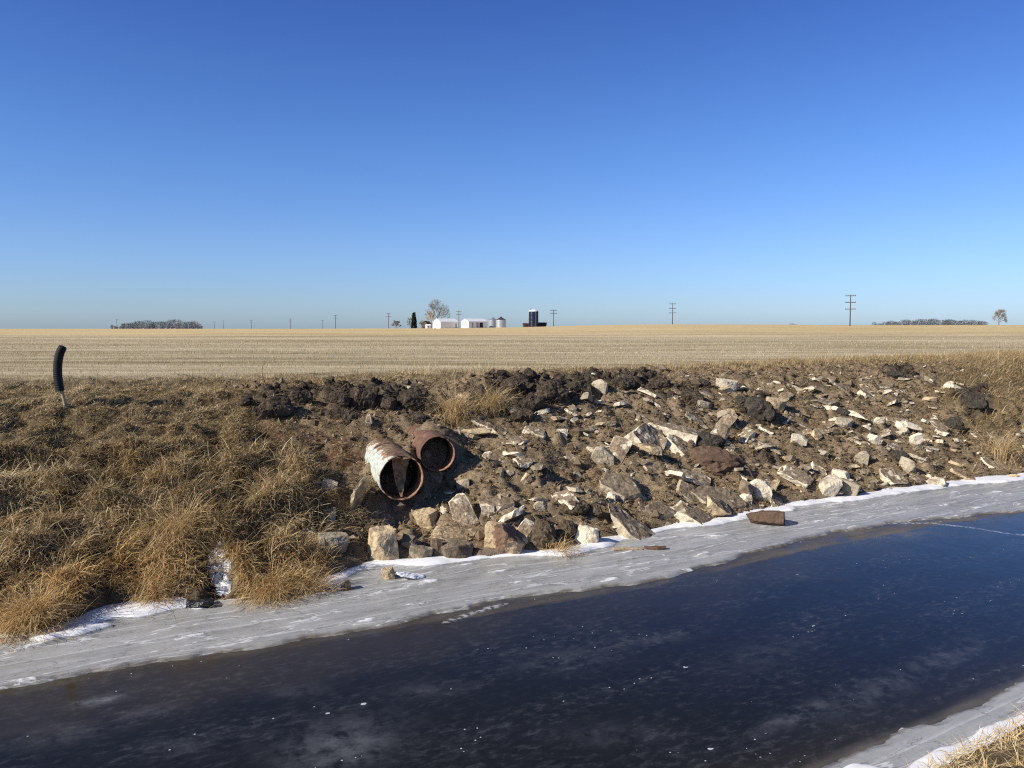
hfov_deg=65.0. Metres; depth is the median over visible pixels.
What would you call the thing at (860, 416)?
concrete chunk
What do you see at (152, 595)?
grass tuft
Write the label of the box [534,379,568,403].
soil clod
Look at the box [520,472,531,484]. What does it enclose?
concrete chunk
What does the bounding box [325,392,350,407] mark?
soil clod
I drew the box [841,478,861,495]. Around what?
concrete chunk
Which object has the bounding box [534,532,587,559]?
grass tuft
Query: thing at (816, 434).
concrete chunk
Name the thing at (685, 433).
concrete chunk
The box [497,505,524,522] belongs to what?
concrete chunk
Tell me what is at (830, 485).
concrete chunk
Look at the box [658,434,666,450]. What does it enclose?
concrete chunk
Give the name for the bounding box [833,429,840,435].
earth lump
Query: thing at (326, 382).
soil clod
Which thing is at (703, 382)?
soil clod
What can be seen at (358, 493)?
concrete chunk
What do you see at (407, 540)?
concrete chunk
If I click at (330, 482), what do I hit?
concrete chunk
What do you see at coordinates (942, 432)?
concrete chunk
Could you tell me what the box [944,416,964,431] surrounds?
earth lump
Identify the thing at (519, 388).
soil clod
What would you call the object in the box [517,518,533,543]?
concrete chunk
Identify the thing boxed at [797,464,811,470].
concrete chunk
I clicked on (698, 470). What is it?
concrete chunk
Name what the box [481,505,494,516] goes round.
concrete chunk
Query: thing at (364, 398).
soil clod
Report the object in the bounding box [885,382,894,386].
concrete chunk
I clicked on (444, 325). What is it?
door
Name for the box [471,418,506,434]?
concrete chunk
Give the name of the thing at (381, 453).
steel pipe
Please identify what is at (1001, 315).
bare tree
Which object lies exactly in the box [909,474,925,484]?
concrete chunk
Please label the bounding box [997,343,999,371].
survey stake
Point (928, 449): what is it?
concrete chunk
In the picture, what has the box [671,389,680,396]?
concrete chunk
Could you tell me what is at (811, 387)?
concrete chunk
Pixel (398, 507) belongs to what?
concrete chunk
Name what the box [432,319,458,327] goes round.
farm shed
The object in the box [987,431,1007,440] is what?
concrete chunk
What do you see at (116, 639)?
shore ice
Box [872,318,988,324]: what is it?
grove
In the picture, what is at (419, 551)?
concrete chunk
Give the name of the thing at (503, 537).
concrete chunk
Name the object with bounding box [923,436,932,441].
concrete chunk
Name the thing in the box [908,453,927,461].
concrete chunk
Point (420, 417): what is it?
soil clod
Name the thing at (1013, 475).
concrete chunk
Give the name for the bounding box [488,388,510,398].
soil clod
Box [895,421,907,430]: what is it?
concrete chunk
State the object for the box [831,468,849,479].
concrete chunk
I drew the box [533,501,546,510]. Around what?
concrete chunk
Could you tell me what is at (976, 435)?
concrete chunk
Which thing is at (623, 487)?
concrete chunk
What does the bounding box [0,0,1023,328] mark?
sky
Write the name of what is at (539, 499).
concrete chunk
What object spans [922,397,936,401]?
concrete chunk
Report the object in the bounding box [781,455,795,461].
concrete chunk
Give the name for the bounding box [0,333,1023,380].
crop stubble
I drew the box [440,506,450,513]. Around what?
concrete chunk
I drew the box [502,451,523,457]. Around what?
concrete chunk
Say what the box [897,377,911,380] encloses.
concrete chunk
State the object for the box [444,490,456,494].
concrete chunk
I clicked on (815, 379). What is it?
concrete chunk
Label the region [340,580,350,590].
stone
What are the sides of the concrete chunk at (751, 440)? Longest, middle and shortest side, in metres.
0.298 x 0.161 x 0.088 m
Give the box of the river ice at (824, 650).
[0,512,1023,767]
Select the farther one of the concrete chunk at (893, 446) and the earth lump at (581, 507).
the concrete chunk at (893, 446)
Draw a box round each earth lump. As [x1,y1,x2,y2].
[491,460,499,467]
[494,380,500,386]
[524,514,534,521]
[531,519,555,549]
[557,519,576,537]
[560,498,589,515]
[568,391,576,397]
[576,477,582,482]
[586,502,603,516]
[696,431,725,447]
[744,396,776,422]
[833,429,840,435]
[836,407,849,416]
[889,450,910,462]
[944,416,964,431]
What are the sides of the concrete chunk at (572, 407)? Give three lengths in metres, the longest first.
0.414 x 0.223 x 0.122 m
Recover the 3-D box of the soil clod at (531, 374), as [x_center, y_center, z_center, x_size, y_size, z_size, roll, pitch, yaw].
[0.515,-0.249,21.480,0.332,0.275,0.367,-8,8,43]
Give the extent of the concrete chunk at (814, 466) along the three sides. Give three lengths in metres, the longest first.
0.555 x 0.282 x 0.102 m
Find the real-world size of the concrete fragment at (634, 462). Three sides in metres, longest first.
0.201 x 0.109 x 0.099 m
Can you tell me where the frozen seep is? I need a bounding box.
[205,541,231,597]
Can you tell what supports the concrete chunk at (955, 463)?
on the ground at (834, 336)
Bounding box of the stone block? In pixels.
[746,510,784,525]
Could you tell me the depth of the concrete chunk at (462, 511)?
14.76 m
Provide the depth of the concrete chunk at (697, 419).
20.70 m
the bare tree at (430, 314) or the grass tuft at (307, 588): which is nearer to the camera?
the grass tuft at (307, 588)
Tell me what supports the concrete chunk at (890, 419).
on the ground at (834, 336)
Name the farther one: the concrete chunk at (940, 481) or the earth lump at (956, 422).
the earth lump at (956, 422)
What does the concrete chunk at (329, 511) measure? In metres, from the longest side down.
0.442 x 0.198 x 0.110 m
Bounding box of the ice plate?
[395,571,424,578]
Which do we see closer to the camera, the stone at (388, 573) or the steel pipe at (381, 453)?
the stone at (388, 573)
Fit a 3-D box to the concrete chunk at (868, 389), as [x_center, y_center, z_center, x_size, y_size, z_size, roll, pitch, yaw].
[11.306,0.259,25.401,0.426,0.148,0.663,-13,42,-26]
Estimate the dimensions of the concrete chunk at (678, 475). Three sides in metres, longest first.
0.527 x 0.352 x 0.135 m
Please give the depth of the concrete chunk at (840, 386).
24.77 m
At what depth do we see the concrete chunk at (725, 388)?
23.10 m
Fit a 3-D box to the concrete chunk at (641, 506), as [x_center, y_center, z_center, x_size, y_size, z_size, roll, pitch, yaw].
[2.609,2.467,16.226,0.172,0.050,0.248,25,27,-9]
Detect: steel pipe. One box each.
[365,438,423,499]
[406,424,454,471]
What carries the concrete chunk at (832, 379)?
on the ground at (834, 336)
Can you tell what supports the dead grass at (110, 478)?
on the ground at (834, 336)
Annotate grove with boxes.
[111,319,202,328]
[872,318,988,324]
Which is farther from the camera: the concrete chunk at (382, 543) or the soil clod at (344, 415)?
the soil clod at (344, 415)
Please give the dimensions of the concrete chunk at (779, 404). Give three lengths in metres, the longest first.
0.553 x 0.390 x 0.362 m
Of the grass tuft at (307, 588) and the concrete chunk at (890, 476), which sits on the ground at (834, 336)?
the grass tuft at (307, 588)
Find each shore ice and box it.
[0,473,1023,689]
[822,681,1023,767]
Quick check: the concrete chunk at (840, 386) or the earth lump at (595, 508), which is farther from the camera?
the concrete chunk at (840, 386)
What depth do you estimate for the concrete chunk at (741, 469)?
18.37 m
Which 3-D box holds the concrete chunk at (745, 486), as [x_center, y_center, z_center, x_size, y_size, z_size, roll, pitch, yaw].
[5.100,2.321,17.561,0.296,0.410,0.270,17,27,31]
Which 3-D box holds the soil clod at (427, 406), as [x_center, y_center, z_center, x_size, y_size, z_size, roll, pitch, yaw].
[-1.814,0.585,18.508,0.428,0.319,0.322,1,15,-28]
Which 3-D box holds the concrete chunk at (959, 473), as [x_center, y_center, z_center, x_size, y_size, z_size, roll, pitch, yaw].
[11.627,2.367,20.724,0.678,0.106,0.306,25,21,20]
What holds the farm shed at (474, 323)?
on the ground at (834, 336)
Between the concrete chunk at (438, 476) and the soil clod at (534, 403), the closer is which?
the concrete chunk at (438, 476)
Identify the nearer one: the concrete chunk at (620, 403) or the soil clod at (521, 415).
the soil clod at (521, 415)
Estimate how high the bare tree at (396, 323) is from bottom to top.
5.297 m
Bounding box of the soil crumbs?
[200,360,1023,600]
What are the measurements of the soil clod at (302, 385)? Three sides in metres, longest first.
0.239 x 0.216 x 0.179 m
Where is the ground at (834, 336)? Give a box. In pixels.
[0,324,1023,767]
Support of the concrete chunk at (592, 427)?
on the ground at (834, 336)
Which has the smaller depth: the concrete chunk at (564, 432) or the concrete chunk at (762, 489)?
the concrete chunk at (762, 489)
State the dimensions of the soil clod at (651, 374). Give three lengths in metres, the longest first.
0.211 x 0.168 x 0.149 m
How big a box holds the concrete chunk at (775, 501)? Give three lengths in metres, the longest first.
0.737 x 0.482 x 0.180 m
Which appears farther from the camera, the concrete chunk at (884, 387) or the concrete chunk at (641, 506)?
the concrete chunk at (884, 387)
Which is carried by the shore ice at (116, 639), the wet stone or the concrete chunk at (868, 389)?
the wet stone
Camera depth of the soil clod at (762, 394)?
22.95 m
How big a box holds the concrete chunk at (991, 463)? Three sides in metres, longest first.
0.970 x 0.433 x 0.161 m
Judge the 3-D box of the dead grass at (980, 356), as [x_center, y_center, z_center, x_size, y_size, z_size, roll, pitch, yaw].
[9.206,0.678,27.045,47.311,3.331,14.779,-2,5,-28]
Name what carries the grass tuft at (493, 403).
on the ground at (834, 336)
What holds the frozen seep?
on the ground at (834, 336)
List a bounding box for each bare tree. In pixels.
[392,320,401,327]
[425,298,450,318]
[426,309,435,327]
[992,309,1006,324]
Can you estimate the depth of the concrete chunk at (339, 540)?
13.18 m
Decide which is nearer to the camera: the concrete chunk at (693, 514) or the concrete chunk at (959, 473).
the concrete chunk at (693, 514)
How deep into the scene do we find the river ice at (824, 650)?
9.15 m
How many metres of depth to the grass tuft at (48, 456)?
13.70 m
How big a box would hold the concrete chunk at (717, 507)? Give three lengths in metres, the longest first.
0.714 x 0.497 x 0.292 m
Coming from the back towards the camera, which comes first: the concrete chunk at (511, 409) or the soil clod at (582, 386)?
the soil clod at (582, 386)
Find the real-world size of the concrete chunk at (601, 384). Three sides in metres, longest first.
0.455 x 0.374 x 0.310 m
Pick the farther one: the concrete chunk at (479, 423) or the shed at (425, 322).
the shed at (425, 322)
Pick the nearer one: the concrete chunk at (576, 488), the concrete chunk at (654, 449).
the concrete chunk at (576, 488)
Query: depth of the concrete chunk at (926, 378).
27.46 m
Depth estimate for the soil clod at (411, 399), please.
18.36 m
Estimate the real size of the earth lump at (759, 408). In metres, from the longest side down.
0.948 x 0.790 x 0.742 m
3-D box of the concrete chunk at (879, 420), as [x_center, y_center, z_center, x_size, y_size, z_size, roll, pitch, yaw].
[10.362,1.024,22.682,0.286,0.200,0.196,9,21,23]
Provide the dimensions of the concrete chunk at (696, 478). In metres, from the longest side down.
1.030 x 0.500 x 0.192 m
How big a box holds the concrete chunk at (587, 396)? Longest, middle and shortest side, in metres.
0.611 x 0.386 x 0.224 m
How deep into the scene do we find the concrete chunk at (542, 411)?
19.05 m
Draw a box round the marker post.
[53,345,66,408]
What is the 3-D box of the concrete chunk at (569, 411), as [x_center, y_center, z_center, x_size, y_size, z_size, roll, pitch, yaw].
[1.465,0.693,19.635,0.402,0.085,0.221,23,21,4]
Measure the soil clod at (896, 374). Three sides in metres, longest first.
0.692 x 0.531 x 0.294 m
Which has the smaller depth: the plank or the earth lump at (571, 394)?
the plank
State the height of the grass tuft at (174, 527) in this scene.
1.271 m
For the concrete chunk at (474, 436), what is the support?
on the ground at (834, 336)
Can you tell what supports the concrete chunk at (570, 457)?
on the ground at (834, 336)
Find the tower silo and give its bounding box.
[529,309,538,326]
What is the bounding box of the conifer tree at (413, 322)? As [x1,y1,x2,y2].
[410,312,416,327]
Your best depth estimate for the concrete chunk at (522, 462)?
16.40 m
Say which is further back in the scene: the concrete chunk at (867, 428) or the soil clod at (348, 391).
the concrete chunk at (867, 428)
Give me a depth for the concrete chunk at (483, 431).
17.46 m
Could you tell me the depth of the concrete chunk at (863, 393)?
24.81 m
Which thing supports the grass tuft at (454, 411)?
on the ground at (834, 336)
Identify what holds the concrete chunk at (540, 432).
on the ground at (834, 336)
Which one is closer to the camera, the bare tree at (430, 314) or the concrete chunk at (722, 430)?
the concrete chunk at (722, 430)
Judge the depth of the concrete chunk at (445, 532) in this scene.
14.29 m
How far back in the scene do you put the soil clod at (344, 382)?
18.98 m
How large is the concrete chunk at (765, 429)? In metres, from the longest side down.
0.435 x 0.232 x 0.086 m
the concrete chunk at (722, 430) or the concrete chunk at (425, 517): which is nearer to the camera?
the concrete chunk at (425, 517)
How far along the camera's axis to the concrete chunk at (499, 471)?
16.06 m
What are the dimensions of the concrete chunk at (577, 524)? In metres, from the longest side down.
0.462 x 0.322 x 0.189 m
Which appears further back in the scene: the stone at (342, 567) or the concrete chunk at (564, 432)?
the concrete chunk at (564, 432)
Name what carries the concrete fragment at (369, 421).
on the ground at (834, 336)
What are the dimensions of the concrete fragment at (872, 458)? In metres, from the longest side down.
0.292 x 0.218 x 0.130 m
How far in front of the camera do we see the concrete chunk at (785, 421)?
21.60 m
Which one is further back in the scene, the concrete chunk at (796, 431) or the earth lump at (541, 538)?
the concrete chunk at (796, 431)
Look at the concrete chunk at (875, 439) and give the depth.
21.67 m
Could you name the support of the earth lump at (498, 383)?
on the ground at (834, 336)
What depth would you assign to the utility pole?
310.56 m
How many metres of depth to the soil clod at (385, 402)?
18.12 m
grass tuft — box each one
[0,572,100,652]
[0,586,53,644]
[20,436,67,470]
[106,555,195,616]
[107,484,229,564]
[197,530,333,611]
[274,539,355,600]
[414,373,496,428]
[466,378,526,418]
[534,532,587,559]
[968,424,1023,466]
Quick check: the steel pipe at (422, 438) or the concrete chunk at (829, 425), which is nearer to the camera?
the steel pipe at (422, 438)
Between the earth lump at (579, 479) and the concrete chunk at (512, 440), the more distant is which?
the concrete chunk at (512, 440)
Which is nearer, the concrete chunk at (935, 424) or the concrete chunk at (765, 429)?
the concrete chunk at (765, 429)
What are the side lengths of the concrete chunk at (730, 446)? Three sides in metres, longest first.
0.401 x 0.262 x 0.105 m
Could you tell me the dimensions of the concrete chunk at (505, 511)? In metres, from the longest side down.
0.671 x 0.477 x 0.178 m
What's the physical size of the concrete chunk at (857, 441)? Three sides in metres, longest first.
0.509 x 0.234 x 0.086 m
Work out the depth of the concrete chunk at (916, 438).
21.73 m
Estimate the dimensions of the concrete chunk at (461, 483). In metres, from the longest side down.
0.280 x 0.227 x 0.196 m
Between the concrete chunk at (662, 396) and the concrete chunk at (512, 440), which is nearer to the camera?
the concrete chunk at (512, 440)
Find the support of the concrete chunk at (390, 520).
on the ground at (834, 336)
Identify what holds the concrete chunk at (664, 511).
on the ground at (834, 336)
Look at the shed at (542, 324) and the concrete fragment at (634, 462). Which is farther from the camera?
the shed at (542, 324)
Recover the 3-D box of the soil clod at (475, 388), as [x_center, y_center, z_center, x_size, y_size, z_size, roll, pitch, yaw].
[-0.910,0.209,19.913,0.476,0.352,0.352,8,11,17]
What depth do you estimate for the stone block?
16.07 m
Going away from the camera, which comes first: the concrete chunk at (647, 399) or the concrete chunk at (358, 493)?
the concrete chunk at (358, 493)
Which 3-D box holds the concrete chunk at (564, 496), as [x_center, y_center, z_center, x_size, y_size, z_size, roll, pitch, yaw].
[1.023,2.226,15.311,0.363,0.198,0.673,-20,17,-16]
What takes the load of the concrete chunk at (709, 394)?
on the ground at (834, 336)
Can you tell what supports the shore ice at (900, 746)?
on the river ice at (824, 650)
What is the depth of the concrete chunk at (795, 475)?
18.70 m
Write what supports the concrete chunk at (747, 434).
on the ground at (834, 336)
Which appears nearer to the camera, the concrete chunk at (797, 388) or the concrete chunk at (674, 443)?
the concrete chunk at (674, 443)
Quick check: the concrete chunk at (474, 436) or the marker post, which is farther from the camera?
the concrete chunk at (474, 436)
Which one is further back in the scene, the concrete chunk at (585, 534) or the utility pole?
the utility pole
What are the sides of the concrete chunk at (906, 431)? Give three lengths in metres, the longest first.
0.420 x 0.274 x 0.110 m
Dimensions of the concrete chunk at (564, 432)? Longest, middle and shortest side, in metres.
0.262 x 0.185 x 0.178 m
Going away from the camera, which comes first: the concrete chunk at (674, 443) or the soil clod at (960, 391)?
the concrete chunk at (674, 443)
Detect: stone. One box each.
[186,598,213,607]
[335,562,346,570]
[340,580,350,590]
[381,566,394,579]
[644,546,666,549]
[690,445,744,476]
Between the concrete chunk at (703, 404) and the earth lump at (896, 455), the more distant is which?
the concrete chunk at (703, 404)
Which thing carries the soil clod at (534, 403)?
on the ground at (834, 336)
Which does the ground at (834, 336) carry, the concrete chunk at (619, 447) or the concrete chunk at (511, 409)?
the concrete chunk at (619, 447)
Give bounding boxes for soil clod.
[238,397,254,407]
[252,406,271,420]
[259,396,295,418]
[291,391,312,405]
[298,381,306,388]
[324,379,331,384]
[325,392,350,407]
[332,408,357,424]
[341,380,348,385]
[345,387,353,396]
[349,387,377,409]
[374,394,397,411]
[397,389,428,410]
[408,411,428,423]
[423,402,441,413]
[466,385,484,399]
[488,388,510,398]
[497,370,506,376]
[500,378,525,393]
[509,406,532,422]
[518,394,545,411]
[526,370,537,378]
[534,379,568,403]
[568,379,591,394]
[610,377,636,389]
[638,366,646,371]
[648,371,653,377]
[649,378,670,389]
[681,389,703,404]
[697,378,710,386]
[735,395,746,404]
[740,406,747,413]
[757,392,764,397]
[886,370,906,378]
[956,388,969,395]
[960,391,988,409]
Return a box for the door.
[442,323,447,327]
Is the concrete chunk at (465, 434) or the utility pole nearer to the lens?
the concrete chunk at (465, 434)
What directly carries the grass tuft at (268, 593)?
on the ground at (834, 336)
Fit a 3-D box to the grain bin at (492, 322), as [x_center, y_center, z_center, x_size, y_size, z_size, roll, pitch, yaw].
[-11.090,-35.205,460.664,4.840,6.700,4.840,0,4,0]
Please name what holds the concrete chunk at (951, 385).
on the ground at (834, 336)
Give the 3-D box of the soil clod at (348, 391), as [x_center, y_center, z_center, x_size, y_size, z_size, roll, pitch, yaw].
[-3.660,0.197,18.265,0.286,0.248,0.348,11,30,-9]
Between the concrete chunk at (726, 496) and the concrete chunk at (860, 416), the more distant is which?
the concrete chunk at (860, 416)
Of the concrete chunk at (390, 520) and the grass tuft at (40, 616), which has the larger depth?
the concrete chunk at (390, 520)
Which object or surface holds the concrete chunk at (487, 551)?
on the ground at (834, 336)
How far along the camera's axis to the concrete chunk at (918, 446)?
21.59 m
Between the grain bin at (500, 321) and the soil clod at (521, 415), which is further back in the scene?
the grain bin at (500, 321)
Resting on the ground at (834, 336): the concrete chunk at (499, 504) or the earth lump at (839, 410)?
the earth lump at (839, 410)
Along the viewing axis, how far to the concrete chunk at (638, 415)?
20.26 m
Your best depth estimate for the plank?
14.27 m
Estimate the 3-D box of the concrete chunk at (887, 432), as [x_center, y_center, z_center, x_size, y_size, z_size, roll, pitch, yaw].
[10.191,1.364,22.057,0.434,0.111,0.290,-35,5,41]
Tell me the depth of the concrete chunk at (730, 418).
20.86 m
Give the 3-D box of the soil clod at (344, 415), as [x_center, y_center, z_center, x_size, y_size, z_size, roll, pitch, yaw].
[-3.567,0.698,17.159,0.549,0.318,0.410,4,17,-4]
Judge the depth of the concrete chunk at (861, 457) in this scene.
20.41 m
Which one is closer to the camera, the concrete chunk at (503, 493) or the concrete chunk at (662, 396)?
the concrete chunk at (503, 493)
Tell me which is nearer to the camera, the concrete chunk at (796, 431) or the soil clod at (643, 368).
the concrete chunk at (796, 431)
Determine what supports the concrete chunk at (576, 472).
on the ground at (834, 336)
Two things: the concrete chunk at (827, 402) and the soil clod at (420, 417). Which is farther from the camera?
the concrete chunk at (827, 402)
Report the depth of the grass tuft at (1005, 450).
22.11 m
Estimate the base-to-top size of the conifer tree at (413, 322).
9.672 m
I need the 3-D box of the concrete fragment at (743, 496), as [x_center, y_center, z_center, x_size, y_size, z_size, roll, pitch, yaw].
[5.060,2.464,17.438,0.297,0.177,0.229,-5,29,30]
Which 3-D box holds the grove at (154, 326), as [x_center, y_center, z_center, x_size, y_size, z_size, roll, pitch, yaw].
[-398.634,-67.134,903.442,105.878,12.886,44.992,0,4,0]
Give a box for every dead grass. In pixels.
[0,348,1023,602]
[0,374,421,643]
[901,703,1023,767]
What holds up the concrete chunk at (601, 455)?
on the ground at (834, 336)
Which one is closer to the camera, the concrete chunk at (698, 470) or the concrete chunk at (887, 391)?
the concrete chunk at (698, 470)
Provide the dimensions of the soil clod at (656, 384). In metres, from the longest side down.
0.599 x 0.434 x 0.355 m
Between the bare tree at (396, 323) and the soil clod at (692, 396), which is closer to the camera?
the soil clod at (692, 396)
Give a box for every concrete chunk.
[304,529,317,539]
[317,532,347,552]
[321,478,337,491]
[324,507,335,524]
[350,476,368,509]
[367,525,398,560]
[374,510,395,526]
[392,500,405,513]
[401,533,419,548]
[409,544,432,558]
[411,507,437,528]
[428,467,443,482]
[429,525,475,540]
[431,538,442,555]
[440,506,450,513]
[441,538,472,557]
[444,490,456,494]
[448,493,478,527]
[456,478,469,489]
[458,427,471,438]
[463,427,490,435]
[469,434,479,438]
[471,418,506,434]
[472,547,506,555]
[479,497,513,512]
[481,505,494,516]
[482,451,505,463]
[484,521,524,553]
[491,506,524,525]
[495,467,503,476]
[495,490,509,496]
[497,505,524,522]
[501,436,527,445]
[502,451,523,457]
[507,406,520,413]
[512,455,532,467]
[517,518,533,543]
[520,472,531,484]
[522,425,545,438]
[528,497,547,501]
[530,463,545,469]
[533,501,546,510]
[534,408,549,414]
[551,416,569,420]
[551,490,578,509]
[557,429,567,437]
[562,454,583,461]
[564,408,579,415]
[566,404,576,410]
[566,485,583,491]
[573,469,579,475]
[574,522,588,529]
[574,525,598,543]
[578,392,592,402]
[586,425,597,430]
[590,446,613,465]
[591,379,607,393]
[595,422,611,426]
[599,470,647,501]
[606,492,615,503]
[607,501,654,539]
[609,435,631,463]
[613,401,626,406]
[624,423,663,447]
[626,389,671,401]
[634,413,645,420]
[637,387,656,398]
[637,458,649,464]
[637,501,644,511]
[638,443,661,455]
[638,502,676,518]
[643,397,653,402]
[643,459,671,478]
[648,421,701,446]
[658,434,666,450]
[664,434,689,456]
[665,470,686,480]
[666,465,710,485]
[670,500,716,526]
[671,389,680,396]
[675,480,704,505]
[684,411,703,424]
[690,468,701,472]
[691,485,746,508]
[696,400,711,408]
[699,390,713,397]
[707,495,731,515]
[711,423,730,439]
[715,378,737,392]
[715,409,736,426]
[717,410,728,419]
[718,386,729,390]
[724,444,734,451]
[733,467,743,471]
[738,386,747,390]
[739,428,755,442]
[739,479,752,494]
[748,438,755,443]
[750,479,772,501]
[755,443,776,449]
[756,439,784,455]
[758,426,773,433]
[766,396,786,411]
[770,478,779,490]
[770,495,784,506]
[777,465,813,487]
[778,391,793,400]
[781,416,791,424]
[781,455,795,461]
[788,427,803,435]
[791,433,807,445]
[792,385,802,391]
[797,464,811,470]
[799,422,813,428]
[802,386,815,390]
[803,428,831,433]
[809,377,820,382]
[809,399,840,405]
[811,429,822,439]
[811,461,826,474]
[816,448,829,455]
[818,475,842,496]
[823,405,869,420]
[825,423,835,427]
[827,376,836,383]
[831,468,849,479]
[833,417,852,427]
[834,382,849,390]
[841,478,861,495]
[848,437,862,444]
[848,464,859,467]
[854,451,869,465]
[857,390,872,398]
[859,469,868,474]
[861,385,872,391]
[861,425,871,432]
[868,433,881,444]
[873,417,884,423]
[879,428,890,437]
[879,467,908,484]
[880,386,891,388]
[880,389,891,394]
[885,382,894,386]
[886,399,897,405]
[886,416,907,422]
[887,443,902,449]
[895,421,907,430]
[895,438,905,443]
[896,430,909,433]
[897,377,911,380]
[899,456,916,472]
[901,421,921,431]
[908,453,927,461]
[909,433,923,444]
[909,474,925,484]
[913,444,922,450]
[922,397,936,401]
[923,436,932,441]
[923,446,932,453]
[924,376,935,384]
[926,477,946,486]
[929,419,949,430]
[935,428,949,435]
[943,383,960,389]
[948,460,963,466]
[950,468,975,479]
[968,430,980,437]
[981,457,1007,469]
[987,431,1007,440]
[1007,474,1019,476]
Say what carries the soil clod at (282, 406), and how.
on the ground at (834, 336)
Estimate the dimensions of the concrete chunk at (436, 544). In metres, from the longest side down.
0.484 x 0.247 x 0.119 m
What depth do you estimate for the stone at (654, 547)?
14.33 m
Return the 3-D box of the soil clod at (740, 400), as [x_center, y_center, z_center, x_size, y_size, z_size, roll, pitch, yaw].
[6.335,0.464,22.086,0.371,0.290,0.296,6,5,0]
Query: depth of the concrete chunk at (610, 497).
16.23 m
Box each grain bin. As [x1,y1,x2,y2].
[489,317,495,327]
[496,317,505,327]
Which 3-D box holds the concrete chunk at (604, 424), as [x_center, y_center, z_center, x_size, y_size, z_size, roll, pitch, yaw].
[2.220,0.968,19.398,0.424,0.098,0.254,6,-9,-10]
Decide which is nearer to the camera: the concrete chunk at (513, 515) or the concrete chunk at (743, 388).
the concrete chunk at (513, 515)
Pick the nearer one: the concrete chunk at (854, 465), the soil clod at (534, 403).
the soil clod at (534, 403)
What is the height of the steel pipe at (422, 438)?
0.844 m
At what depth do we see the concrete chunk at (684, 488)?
17.11 m
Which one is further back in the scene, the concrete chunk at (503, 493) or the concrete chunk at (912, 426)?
the concrete chunk at (912, 426)
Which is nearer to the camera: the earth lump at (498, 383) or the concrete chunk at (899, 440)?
the earth lump at (498, 383)
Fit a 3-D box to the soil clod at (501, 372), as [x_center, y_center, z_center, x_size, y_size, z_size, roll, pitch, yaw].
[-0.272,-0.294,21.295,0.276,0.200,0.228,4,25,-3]
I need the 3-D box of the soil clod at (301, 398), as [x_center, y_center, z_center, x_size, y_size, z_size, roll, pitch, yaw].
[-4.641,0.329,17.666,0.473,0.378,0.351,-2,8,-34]
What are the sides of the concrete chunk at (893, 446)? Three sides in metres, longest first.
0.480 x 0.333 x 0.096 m
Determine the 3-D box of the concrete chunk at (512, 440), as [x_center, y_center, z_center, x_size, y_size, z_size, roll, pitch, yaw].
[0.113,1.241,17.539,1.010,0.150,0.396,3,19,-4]
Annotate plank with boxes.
[612,547,642,550]
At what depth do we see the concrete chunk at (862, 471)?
19.88 m
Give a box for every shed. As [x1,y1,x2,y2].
[422,321,430,327]
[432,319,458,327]
[461,319,487,327]
[538,322,546,326]
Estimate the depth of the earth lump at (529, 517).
14.62 m
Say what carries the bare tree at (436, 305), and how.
on the ground at (834, 336)
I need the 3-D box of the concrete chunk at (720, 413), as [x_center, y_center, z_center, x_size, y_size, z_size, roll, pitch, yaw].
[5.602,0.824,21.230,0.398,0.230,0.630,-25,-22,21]
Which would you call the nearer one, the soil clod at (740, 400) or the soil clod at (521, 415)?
the soil clod at (521, 415)
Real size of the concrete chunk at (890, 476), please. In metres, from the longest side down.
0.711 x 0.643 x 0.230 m
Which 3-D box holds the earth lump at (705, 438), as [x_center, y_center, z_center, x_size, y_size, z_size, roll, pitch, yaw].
[4.680,1.422,19.489,0.967,0.556,0.743,6,9,19]
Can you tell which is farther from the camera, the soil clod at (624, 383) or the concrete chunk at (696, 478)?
the soil clod at (624, 383)
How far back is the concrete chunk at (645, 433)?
18.72 m
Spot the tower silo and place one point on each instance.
(533, 317)
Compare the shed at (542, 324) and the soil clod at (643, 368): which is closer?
the soil clod at (643, 368)
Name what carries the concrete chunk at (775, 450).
on the concrete chunk at (765, 445)
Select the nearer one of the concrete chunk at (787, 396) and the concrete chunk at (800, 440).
the concrete chunk at (800, 440)
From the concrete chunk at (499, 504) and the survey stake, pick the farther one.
the survey stake
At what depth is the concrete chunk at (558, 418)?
18.91 m
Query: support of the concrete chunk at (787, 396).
on the ground at (834, 336)
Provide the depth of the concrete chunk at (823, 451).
20.15 m
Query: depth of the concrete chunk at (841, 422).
21.99 m
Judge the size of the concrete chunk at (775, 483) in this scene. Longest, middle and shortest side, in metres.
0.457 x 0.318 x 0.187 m
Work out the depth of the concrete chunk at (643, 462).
17.61 m
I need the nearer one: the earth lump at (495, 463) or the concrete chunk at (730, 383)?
the earth lump at (495, 463)
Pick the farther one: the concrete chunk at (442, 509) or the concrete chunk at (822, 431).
the concrete chunk at (822, 431)
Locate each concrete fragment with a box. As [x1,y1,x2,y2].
[365,413,372,424]
[505,470,514,475]
[586,446,594,451]
[630,460,638,465]
[739,493,752,503]
[869,456,875,460]
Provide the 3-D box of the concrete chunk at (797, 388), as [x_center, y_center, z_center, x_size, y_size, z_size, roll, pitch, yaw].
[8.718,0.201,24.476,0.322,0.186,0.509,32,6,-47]
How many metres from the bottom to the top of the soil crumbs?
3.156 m
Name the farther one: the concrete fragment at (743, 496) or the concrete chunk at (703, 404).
the concrete chunk at (703, 404)

